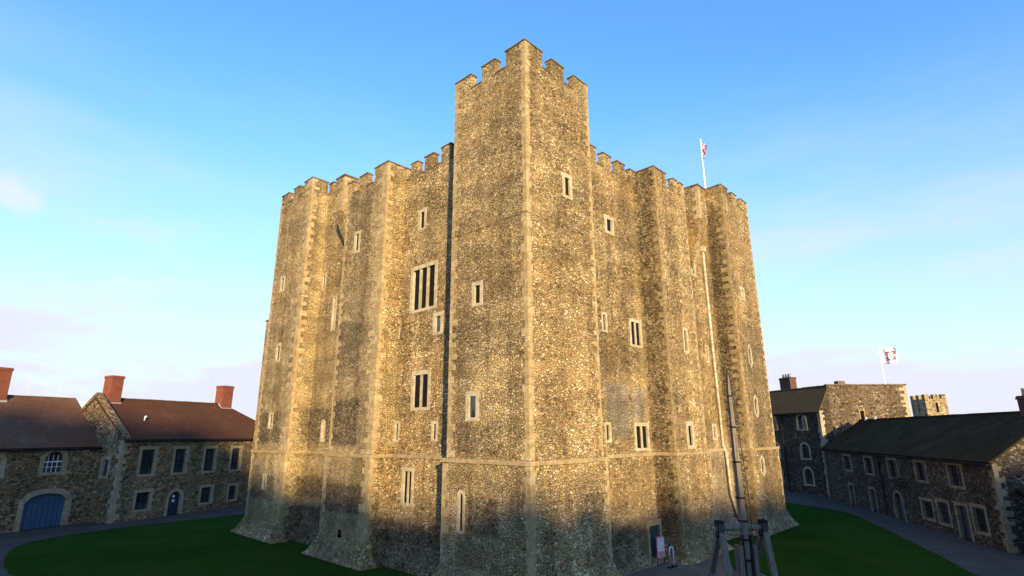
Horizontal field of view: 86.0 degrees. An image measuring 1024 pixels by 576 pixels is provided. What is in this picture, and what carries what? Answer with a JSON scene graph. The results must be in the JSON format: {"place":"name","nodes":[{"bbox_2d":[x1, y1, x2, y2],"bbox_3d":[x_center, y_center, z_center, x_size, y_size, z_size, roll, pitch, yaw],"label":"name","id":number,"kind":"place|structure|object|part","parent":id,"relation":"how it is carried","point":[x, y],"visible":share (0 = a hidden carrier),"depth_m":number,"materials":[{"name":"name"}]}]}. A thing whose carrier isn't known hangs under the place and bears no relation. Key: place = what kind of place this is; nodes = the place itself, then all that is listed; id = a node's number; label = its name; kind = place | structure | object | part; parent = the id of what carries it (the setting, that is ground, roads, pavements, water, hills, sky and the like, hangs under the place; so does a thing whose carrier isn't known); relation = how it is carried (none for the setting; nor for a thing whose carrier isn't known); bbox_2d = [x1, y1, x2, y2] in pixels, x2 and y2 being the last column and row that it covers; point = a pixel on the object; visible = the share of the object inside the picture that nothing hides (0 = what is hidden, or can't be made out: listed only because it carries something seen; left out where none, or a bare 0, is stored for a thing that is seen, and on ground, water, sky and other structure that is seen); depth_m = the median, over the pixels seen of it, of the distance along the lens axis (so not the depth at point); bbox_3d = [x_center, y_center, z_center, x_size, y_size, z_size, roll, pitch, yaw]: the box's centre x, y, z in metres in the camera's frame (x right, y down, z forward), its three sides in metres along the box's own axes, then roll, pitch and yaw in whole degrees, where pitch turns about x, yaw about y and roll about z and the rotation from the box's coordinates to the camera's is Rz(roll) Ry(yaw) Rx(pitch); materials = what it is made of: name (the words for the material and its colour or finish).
{"place":"outdoors","nodes":[
{"label":"outdoors","id":0,"kind":"place"},
{"bbox_2d":[2,514,415,575],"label":"lawn","id":1,"kind":"structure","parent":0,"point":[213,546],"depth_m":34.62,"materials":[{"name":"green plant"}]},
{"bbox_2d":[0,491,1023,575],"bbox_3d":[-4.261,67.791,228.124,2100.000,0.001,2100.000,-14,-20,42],"label":"courtyard ground","id":2,"kind":"structure","parent":0,"point":[971,556],"depth_m":41.55,"materials":[{"name":"grey asphalt"}]},
{"bbox_2d":[0,367,102,533],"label":"stone stable","id":3,"kind":"structure","parent":2,"relation":"on","point":[50,448],"depth_m":46.68,"materials":[{"name":"brown stone"}]},
{"bbox_2d":[0,452,6,477],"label":"window","id":4,"kind":"structure","parent":3,"relation":"in","point":[3,459],"depth_m":43.19,"materials":[{"name":"beige glass"}]},
{"bbox_2d":[13,488,72,531],"bbox_3d":[-38.841,18.261,45.527,0.342,3.100,3.900,-6,-16,22],"label":"doorway","id":5,"kind":"structure","parent":3,"relation":"in","point":[56,494],"depth_m":45.59,"materials":[{"name":"blue paint"}]},
{"bbox_2d":[37,448,67,475],"bbox_3d":[-38.821,14.655,46.461,0.262,2.250,2.100,-6,-16,22],"label":"window","id":6,"kind":"structure","parent":3,"relation":"in","point":[51,462],"depth_m":46.52,"materials":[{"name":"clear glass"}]},
{"bbox_2d":[81,375,255,523],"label":"stone house","id":7,"kind":"structure","parent":2,"relation":"on","point":[158,458],"depth_m":53.13,"materials":[{"name":"brown stone"}]},
{"bbox_2d":[98,456,111,478],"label":"window","id":8,"kind":"structure","parent":7,"relation":"in","point":[105,460],"depth_m":49.14,"materials":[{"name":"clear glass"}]},
{"bbox_2d":[131,488,153,512],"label":"window","id":9,"kind":"structure","parent":7,"relation":"in","point":[142,498],"depth_m":50.01,"materials":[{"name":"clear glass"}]},
{"bbox_2d":[136,446,158,476],"bbox_3d":[-33.724,16.002,50.688,0.262,2.650,1.800,-6,-16,22],"label":"window","id":10,"kind":"structure","parent":7,"relation":"in","point":[148,455],"depth_m":50.81,"materials":[{"name":"clear glass"}]},
{"bbox_2d":[163,488,183,515],"bbox_3d":[-32.464,20.457,52.647,0.302,2.420,1.850,-6,-16,22],"label":"doorway","id":11,"kind":"structure","parent":7,"relation":"in","point":[175,507],"depth_m":52.84,"materials":[{"name":"blue paint"}]},
{"bbox_2d":[170,446,189,474],"bbox_3d":[-32.473,16.809,53.577,0.262,2.650,1.700,-6,-16,22],"label":"window","id":12,"kind":"structure","parent":7,"relation":"in","point":[180,457],"depth_m":53.70,"materials":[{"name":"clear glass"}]},
{"bbox_2d":[197,484,214,504],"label":"window","id":13,"kind":"structure","parent":7,"relation":"in","point":[205,496],"depth_m":55.84,"materials":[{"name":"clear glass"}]},
{"bbox_2d":[201,446,218,472],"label":"window","id":14,"kind":"structure","parent":7,"relation":"in","point":[209,460],"depth_m":56.65,"materials":[{"name":"clear glass"}]},
{"bbox_2d":[225,482,238,501],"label":"window","id":15,"kind":"structure","parent":7,"relation":"in","point":[232,488],"depth_m":58.70,"materials":[{"name":"clear glass"}]},
{"bbox_2d":[228,445,243,471],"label":"window","id":16,"kind":"structure","parent":7,"relation":"in","point":[236,452],"depth_m":59.54,"materials":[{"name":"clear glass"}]},
{"bbox_2d":[230,38,799,575],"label":"castle keep","id":17,"kind":"structure","parent":2,"relation":"on","point":[516,330],"depth_m":33.94,"materials":[{"name":"stone"}]},
{"bbox_2d":[261,474,266,489],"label":"window","id":18,"kind":"structure","parent":17,"relation":"in","point":[264,478],"depth_m":42.15,"materials":[{"name":"stone"}]},
{"bbox_2d":[267,412,273,428],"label":"window","id":19,"kind":"structure","parent":17,"relation":"in","point":[271,414],"depth_m":43.63,"materials":[{"name":"stone"}]},
{"bbox_2d":[274,343,281,362],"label":"window","id":20,"kind":"structure","parent":17,"relation":"in","point":[278,346],"depth_m":44.98,"materials":[{"name":"stone"}]},
{"bbox_2d":[279,275,285,292],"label":"window","id":21,"kind":"structure","parent":17,"relation":"in","point":[282,280],"depth_m":46.87,"materials":[{"name":"stone"}]},
{"bbox_2d":[320,419,325,441],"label":"window","id":22,"kind":"structure","parent":17,"relation":"in","point":[322,433],"depth_m":40.73,"materials":[{"name":"stone"}]},
{"bbox_2d":[321,272,326,290],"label":"window","id":23,"kind":"structure","parent":17,"relation":"in","point":[323,284],"depth_m":44.96,"materials":[{"name":"stone"}]},
{"bbox_2d":[330,295,336,330],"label":"window","id":24,"kind":"structure","parent":17,"relation":"in","point":[334,304],"depth_m":42.82,"materials":[{"name":"stone"}]},
{"bbox_2d":[336,527,341,537],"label":"window","id":25,"kind":"structure","parent":17,"relation":"in","point":[339,531],"depth_m":33.92,"materials":[{"name":"stone"}]},
{"bbox_2d":[353,230,360,253],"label":"window","id":26,"kind":"structure","parent":17,"relation":"in","point":[357,235],"depth_m":39.22,"materials":[{"name":"stone"}]},
{"bbox_2d":[393,421,399,441],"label":"window","id":27,"kind":"structure","parent":17,"relation":"in","point":[396,423],"depth_m":34.47,"materials":[{"name":"stone"}]},
{"bbox_2d":[400,467,413,506],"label":"window","id":28,"kind":"structure","parent":17,"relation":"in","point":[407,480],"depth_m":32.56,"materials":[{"name":"stone"}]},
{"bbox_2d":[410,369,430,410],"bbox_3d":[-5.534,6.253,33.539,1.900,2.400,0.162,-14,-20,42],"label":"window","id":29,"kind":"structure","parent":17,"relation":"in","point":[421,380],"depth_m":33.58,"materials":[{"name":"stone"}]},
{"bbox_2d":[418,207,426,231],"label":"window","id":30,"kind":"structure","parent":17,"relation":"in","point":[422,214],"depth_m":36.77,"materials":[{"name":"stone"}]},
{"bbox_2d":[409,259,437,313],"bbox_3d":[-5.619,-0.034,35.285,2.800,3.150,0.214,-14,-20,42],"label":"window","id":31,"kind":"structure","parent":17,"relation":"in","point":[423,285],"depth_m":35.33,"materials":[{"name":"stone"}]},
{"bbox_2d":[431,421,437,441],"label":"window","id":32,"kind":"structure","parent":17,"relation":"in","point":[434,424],"depth_m":31.96,"materials":[{"name":"stone"}]},
{"bbox_2d":[432,311,442,335],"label":"window","id":33,"kind":"structure","parent":17,"relation":"in","point":[438,316],"depth_m":33.59,"materials":[{"name":"stone"}]},
{"bbox_2d":[456,490,464,533],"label":"window","id":34,"kind":"structure","parent":17,"relation":"in","point":[460,517],"depth_m":26.87,"materials":[{"name":"stone"}]},
{"bbox_2d":[465,391,478,420],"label":"window","id":35,"kind":"structure","parent":17,"relation":"in","point":[471,397],"depth_m":27.95,"materials":[{"name":"stone"}]},
{"bbox_2d":[471,280,482,306],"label":"window","id":36,"kind":"structure","parent":17,"relation":"in","point":[477,287],"depth_m":29.22,"materials":[{"name":"stone"}]},
{"bbox_2d":[562,171,572,200],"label":"window","id":37,"kind":"structure","parent":17,"relation":"in","point":[566,179],"depth_m":30.81,"materials":[{"name":"stone"}]},
{"bbox_2d":[601,311,607,332],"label":"window","id":38,"kind":"structure","parent":17,"relation":"in","point":[603,314],"depth_m":33.83,"materials":[{"name":"stone"}]},
{"bbox_2d":[604,422,611,441],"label":"window","id":39,"kind":"structure","parent":17,"relation":"in","point":[608,434],"depth_m":32.04,"materials":[{"name":"stone"}]},
{"bbox_2d":[604,214,614,235],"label":"window","id":40,"kind":"structure","parent":17,"relation":"in","point":[608,221],"depth_m":36.34,"materials":[{"name":"stone"}]},
{"bbox_2d":[629,318,642,347],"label":"window","id":41,"kind":"structure","parent":17,"relation":"in","point":[635,327],"depth_m":36.32,"materials":[{"name":"stone"}]},
{"bbox_2d":[634,422,649,450],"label":"window","id":42,"kind":"structure","parent":17,"relation":"in","point":[641,430],"depth_m":34.59,"materials":[{"name":"stone"}]},
{"bbox_2d":[682,327,689,353],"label":"window","id":43,"kind":"structure","parent":17,"relation":"in","point":[685,332],"depth_m":37.96,"materials":[{"name":"stone"}]},
{"bbox_2d":[685,421,695,448],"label":"window","id":44,"kind":"structure","parent":17,"relation":"in","point":[690,433],"depth_m":36.05,"materials":[{"name":"stone"}]},
{"bbox_2d":[691,260,695,276],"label":"window","id":45,"kind":"structure","parent":17,"relation":"in","point":[693,271],"depth_m":44.69,"materials":[{"name":"stone"}]},
{"bbox_2d":[700,139,707,187],"bbox_3d":[19.110,-10.879,53.681,0.790,8.160,0.504,-5,-16,18],"label":"flagpole","id":46,"kind":"object","parent":17,"relation":"on","point":[703,149],"visible":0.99,"depth_m":54.20,"materials":[{"name":"white metal"}]},
{"bbox_2d":[705,345,709,362],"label":"window","id":47,"kind":"structure","parent":17,"relation":"in","point":[706,346],"depth_m":43.62,"materials":[{"name":"stone"}]},
{"bbox_2d":[712,424,717,439],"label":"window","id":48,"kind":"structure","parent":17,"relation":"in","point":[714,426],"depth_m":42.17,"materials":[{"name":"stone"}]},
{"bbox_2d":[740,286,745,300],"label":"window","id":49,"kind":"structure","parent":17,"relation":"in","point":[742,291],"depth_m":47.41,"materials":[{"name":"stone"}]},
{"bbox_2d":[747,344,752,367],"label":"window","id":50,"kind":"structure","parent":17,"relation":"in","point":[749,348],"depth_m":46.09,"materials":[{"name":"stone"}]},
{"bbox_2d":[753,395,758,417],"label":"window","id":51,"kind":"structure","parent":17,"relation":"in","point":[755,400],"depth_m":45.09,"materials":[{"name":"stone"}]},
{"bbox_2d":[760,454,765,475],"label":"window","id":52,"kind":"structure","parent":17,"relation":"in","point":[762,463],"depth_m":43.51,"materials":[{"name":"stone"}]},
{"bbox_2d":[707,369,777,575],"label":"trebuchet","id":53,"kind":"object","parent":2,"relation":"on","point":[747,556],"visible":1,"depth_m":18.94,"materials":[{"name":"grey wood"}]},
{"bbox_2d":[769,373,833,496],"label":"tower house","id":54,"kind":"structure","parent":2,"relation":"on","point":[802,425],"depth_m":68.93,"materials":[{"name":"grey stone"}]},
{"bbox_2d":[772,416,777,430],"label":"window","id":55,"kind":"structure","parent":54,"relation":"in","point":[775,425],"depth_m":73.60,"materials":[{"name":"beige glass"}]},
{"bbox_2d":[796,413,807,430],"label":"window","id":56,"kind":"structure","parent":54,"relation":"in","point":[801,422],"depth_m":69.13,"materials":[{"name":"clear glass"}]},
{"bbox_2d":[800,442,811,459],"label":"window","id":57,"kind":"structure","parent":54,"relation":"in","point":[805,451],"depth_m":68.25,"materials":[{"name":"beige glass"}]},
{"bbox_2d":[803,466,815,486],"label":"window","id":58,"kind":"structure","parent":54,"relation":"in","point":[808,475],"depth_m":67.48,"materials":[{"name":"beige glass"}]},
{"bbox_2d":[824,381,910,437],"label":"stone block","id":59,"kind":"structure","parent":2,"relation":"on","point":[850,405],"depth_m":67.01,"materials":[{"name":"beige stone"}]},
{"bbox_2d":[859,410,865,418],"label":"window","id":60,"kind":"structure","parent":59,"relation":"in","point":[861,412],"depth_m":66.76,"materials":[{"name":"stone"}]},
{"bbox_2d":[878,345,897,382],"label":"flagpole","id":61,"kind":"object","parent":59,"relation":"on","point":[888,355],"visible":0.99,"depth_m":82.48,"materials":[{"name":"white fabric"}]},
{"bbox_2d":[819,388,1023,553],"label":"stone range","id":62,"kind":"structure","parent":2,"relation":"on","point":[960,475],"depth_m":42.32,"materials":[{"name":"grey stone"}]},
{"bbox_2d":[842,453,852,471],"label":"window","id":63,"kind":"structure","parent":62,"relation":"in","point":[847,463],"depth_m":58.24,"materials":[{"name":"beige glass"}]},
{"bbox_3d":[35.493,21.401,57.067,0.262,2.200,1.350,-3,-15,10],"label":"doorway","id":64,"kind":"part","parent":62,"relation":"part of","materials":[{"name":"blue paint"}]},
{"bbox_2d":[862,455,874,475],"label":"window","id":65,"kind":"structure","parent":62,"relation":"in","point":[868,461],"depth_m":53.32,"materials":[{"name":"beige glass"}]},
{"bbox_3d":[34.587,20.135,52.342,0.262,2.250,1.500,-3,-15,10],"label":"doorway","id":66,"kind":"part","parent":62,"relation":"part of","materials":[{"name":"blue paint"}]},
{"bbox_2d":[885,457,899,479],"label":"window","id":67,"kind":"structure","parent":62,"relation":"in","point":[891,463],"depth_m":48.74,"materials":[{"name":"beige glass"}]},
{"bbox_3d":[33.668,18.778,47.565,0.262,2.450,2.000,-3,-15,10],"label":"doorway","id":68,"kind":"part","parent":62,"relation":"part of","materials":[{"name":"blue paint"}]},
{"bbox_2d":[912,459,928,483],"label":"window","id":69,"kind":"structure","parent":62,"relation":"in","point":[920,470],"depth_m":44.16,"materials":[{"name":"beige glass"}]},
{"bbox_2d":[919,496,936,522],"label":"window","id":70,"kind":"structure","parent":62,"relation":"in","point":[927,506],"depth_m":43.42,"materials":[{"name":"beige glass"}]},
{"bbox_2d":[934,498,953,527],"bbox_3d":[32.401,16.777,41.024,0.262,1.900,1.900,-3,-15,10],"label":"window","id":71,"kind":"structure","parent":62,"relation":"in","point":[942,506],"depth_m":41.28,"materials":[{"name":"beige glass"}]},
{"bbox_2d":[945,462,965,489],"bbox_3d":[31.942,13.434,39.414,0.262,1.850,2.000,-3,-15,10],"label":"window","id":72,"kind":"structure","parent":62,"relation":"in","point":[954,471],"depth_m":39.68,"materials":[{"name":"beige glass"}]},
{"bbox_3d":[31.966,16.420,38.679,0.262,2.500,1.700,-3,-15,10],"label":"doorway","id":73,"kind":"part","parent":62,"relation":"part of","materials":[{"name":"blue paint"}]},
{"bbox_2d":[968,502,991,537],"bbox_3d":[31.608,15.570,36.919,0.262,1.950,1.800,-3,-15,10],"label":"window","id":74,"kind":"structure","parent":62,"relation":"in","point":[979,516],"depth_m":37.17,"materials":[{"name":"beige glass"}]},
{"bbox_2d":[910,394,948,415],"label":"battlemented tower","id":75,"kind":"structure","parent":2,"relation":"on","point":[927,405],"depth_m":94.86,"materials":[{"name":"beige stone"}]},
{"bbox_2d":[935,402,939,412],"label":"window","id":76,"kind":"structure","parent":75,"relation":"in","point":[937,408],"depth_m":94.59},
{"bbox_2d":[0,0,1023,419],"label":"sky","id":77,"kind":"structure","parent":0,"point":[150,150],"materials":[{"name":"blue"}]},
{"bbox_2d":[626,555,732,575],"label":"gravel apron","id":78,"kind":"object","parent":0,"point":[697,569],"visible":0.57,"depth_m":30.36,"materials":[{"name":"grey gravel"}]},
{"bbox_2d":[656,536,664,564],"bbox_3d":[8.662,15.293,32.002,0.660,1.500,0.091,10,-18,-33],"label":"sign board","id":79,"kind":"object","parent":78,"relation":"on","point":[660,546],"visible":1,"depth_m":31.99,"materials":[{"name":"white metal"}]},
{"bbox_2d":[667,546,677,567],"bbox_3d":[9.080,15.280,31.231,0.280,1.088,0.700,-14,-20,42],"label":"hoop barrier","id":80,"kind":"object","parent":78,"relation":"on","point":[672,566],"visible":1,"depth_m":31.25,"materials":[{"name":"grey metal"}]},
{"bbox_2d":[720,502,977,575],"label":"lawn","id":81,"kind":"structure","parent":0,"point":[819,541],"depth_m":34.84,"materials":[{"name":"green plant"}]}
]}

